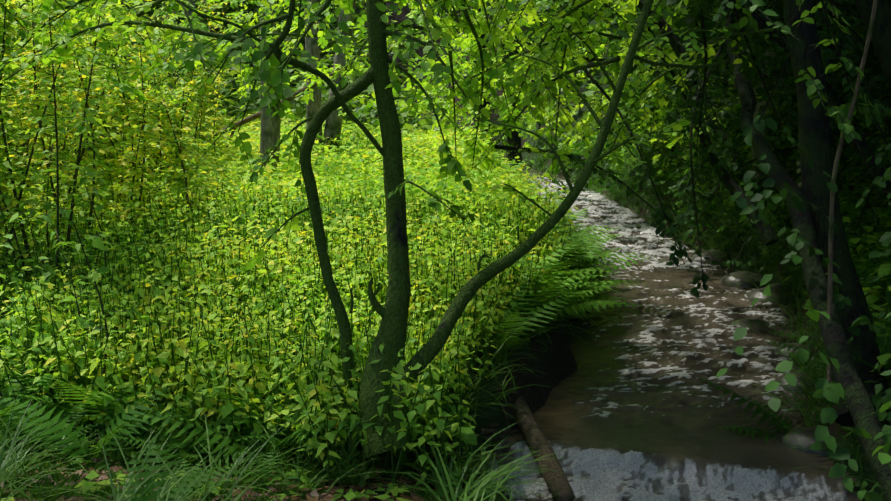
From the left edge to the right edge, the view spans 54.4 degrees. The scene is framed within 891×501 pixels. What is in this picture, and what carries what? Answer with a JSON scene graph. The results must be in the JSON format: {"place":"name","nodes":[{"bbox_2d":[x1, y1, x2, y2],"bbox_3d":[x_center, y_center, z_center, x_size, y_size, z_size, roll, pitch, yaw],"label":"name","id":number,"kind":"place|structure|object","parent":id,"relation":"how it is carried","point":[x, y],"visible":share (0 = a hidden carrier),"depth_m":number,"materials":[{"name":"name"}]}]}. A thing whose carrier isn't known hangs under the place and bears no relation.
{"place":"outdoors","nodes":[
{"label":"outdoors","id":0,"kind":"place"},
{"bbox_2d":[4,0,890,500],"bbox_3d":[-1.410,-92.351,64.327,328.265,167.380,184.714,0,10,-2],"label":"ground","id":1,"kind":"structure","parent":0,"point":[554,364],"depth_m":8.21,"materials":[{"name":"soil"}]},
{"bbox_2d":[0,0,240,432],"bbox_3d":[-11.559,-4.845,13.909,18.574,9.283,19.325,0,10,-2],"label":"sapling thicket","id":2,"kind":"object","parent":1,"relation":"on","point":[77,122],"depth_m":8.96,"materials":[{"name":"green plant"}]},
{"bbox_2d":[0,390,470,500],"bbox_3d":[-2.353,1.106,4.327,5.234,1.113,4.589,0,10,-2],"label":"leaf litter","id":3,"kind":"object","parent":1,"relation":"on","point":[329,496],"visible":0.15,"depth_m":4.83,"materials":[{"name":"plant"}]},
{"bbox_2d":[0,391,472,500],"bbox_3d":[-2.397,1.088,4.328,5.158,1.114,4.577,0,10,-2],"label":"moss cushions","id":4,"kind":"object","parent":1,"relation":"on","point":[56,477],"visible":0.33,"depth_m":4.79,"materials":[{"name":"green plant"}]},
{"bbox_2d":[0,179,570,493],"bbox_3d":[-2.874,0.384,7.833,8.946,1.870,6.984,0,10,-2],"label":"undergrowth plants","id":5,"kind":"object","parent":1,"relation":"on","point":[393,463],"visible":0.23,"depth_m":6.65,"materials":[{"name":"green plant"}]},
{"bbox_2d":[162,0,449,176],"bbox_3d":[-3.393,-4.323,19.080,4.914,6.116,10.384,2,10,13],"label":"tree trunks","id":6,"kind":"object","parent":1,"relation":"on","point":[269,134],"visible":0.15,"depth_m":16.18,"materials":[{"name":"brown plant"}]},
{"bbox_2d":[7,0,751,58],"bbox_3d":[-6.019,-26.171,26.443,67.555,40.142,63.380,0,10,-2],"label":"forest tree leaves","id":7,"kind":"object","parent":1,"relation":"on","point":[249,5],"visible":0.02,"depth_m":22.34,"materials":[{"name":"green plant"}]},
{"bbox_2d":[0,0,796,460],"bbox_3d":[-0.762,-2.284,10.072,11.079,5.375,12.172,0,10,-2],"label":"tree","id":8,"kind":"object","parent":1,"relation":"on","point":[270,73],"depth_m":6.15,"materials":[{"name":"green plant"}]},
{"bbox_2d":[25,0,839,253],"bbox_3d":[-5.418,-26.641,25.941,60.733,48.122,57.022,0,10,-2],"label":"tree trunks","id":9,"kind":"object","parent":1,"relation":"on","point":[757,107],"visible":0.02,"depth_m":13.76,"materials":[{"name":"brown plant"}]},
{"bbox_2d":[0,0,889,151],"bbox_3d":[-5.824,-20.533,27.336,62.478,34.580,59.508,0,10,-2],"label":"slope undergrowth","id":10,"kind":"object","parent":1,"relation":"on","point":[301,84],"visible":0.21,"depth_m":23.12,"materials":[{"name":"green plant"}]},
{"bbox_2d":[0,3,890,500],"bbox_3d":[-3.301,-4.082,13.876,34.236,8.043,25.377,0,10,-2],"label":"undergrowth plants","id":11,"kind":"object","parent":1,"relation":"on","point":[356,169],"visible":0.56,"depth_m":7.27,"materials":[{"name":"green plant"}]},
{"bbox_2d":[0,4,890,500],"bbox_3d":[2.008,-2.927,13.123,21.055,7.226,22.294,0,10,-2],"label":"ferns","id":12,"kind":"object","parent":1,"relation":"on","point":[572,300],"visible":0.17,"depth_m":5.68,"materials":[{"name":"green plant"}]},
{"bbox_2d":[0,112,890,500],"bbox_3d":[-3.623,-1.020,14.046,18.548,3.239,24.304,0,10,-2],"label":"meadow grass","id":13,"kind":"structure","parent":1,"relation":"on","point":[10,470],"depth_m":5.49,"materials":[{"name":"green plant"}]},
{"bbox_2d":[196,0,876,383],"bbox_3d":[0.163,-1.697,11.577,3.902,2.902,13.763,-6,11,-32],"label":"dead leaning trunk and pole","id":14,"kind":"object","parent":1,"relation":"on","point":[832,194],"visible":0.48,"depth_m":5.12,"materials":[{"name":"brown wood"}]},
{"bbox_2d":[479,212,740,500],"bbox_3d":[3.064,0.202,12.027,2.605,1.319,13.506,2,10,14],"label":"drift logs","id":15,"kind":"object","parent":1,"relation":"on","point":[529,427],"visible":0.58,"depth_m":6.43,"materials":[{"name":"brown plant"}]},
{"bbox_2d":[461,0,890,143],"bbox_3d":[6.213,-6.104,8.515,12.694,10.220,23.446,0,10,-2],"label":"forest tree leaves","id":16,"kind":"object","parent":1,"relation":"on","point":[688,19],"visible":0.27,"depth_m":9.72,"materials":[{"name":"green plant"}]},
{"bbox_2d":[469,0,890,500],"bbox_3d":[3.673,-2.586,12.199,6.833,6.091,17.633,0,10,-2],"label":"bank trees","id":17,"kind":"object","parent":1,"relation":"on","point":[833,392],"depth_m":6.11,"materials":[{"name":"green plant"}]},
{"bbox_2d":[631,237,830,455],"bbox_3d":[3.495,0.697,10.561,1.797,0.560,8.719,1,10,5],"label":"creek stones","id":18,"kind":"object","parent":1,"relation":"on","point":[793,439],"visible":0.17,"depth_m":9.67,"materials":[{"name":"grey stone"}]},
{"bbox_2d":[478,166,859,500],"bbox_3d":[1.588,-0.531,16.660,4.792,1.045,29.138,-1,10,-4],"label":"creek water","id":19,"kind":"structure","parent":0,"point":[637,408],"depth_m":7.52,"materials":[{"name":"liquid"}]}
]}

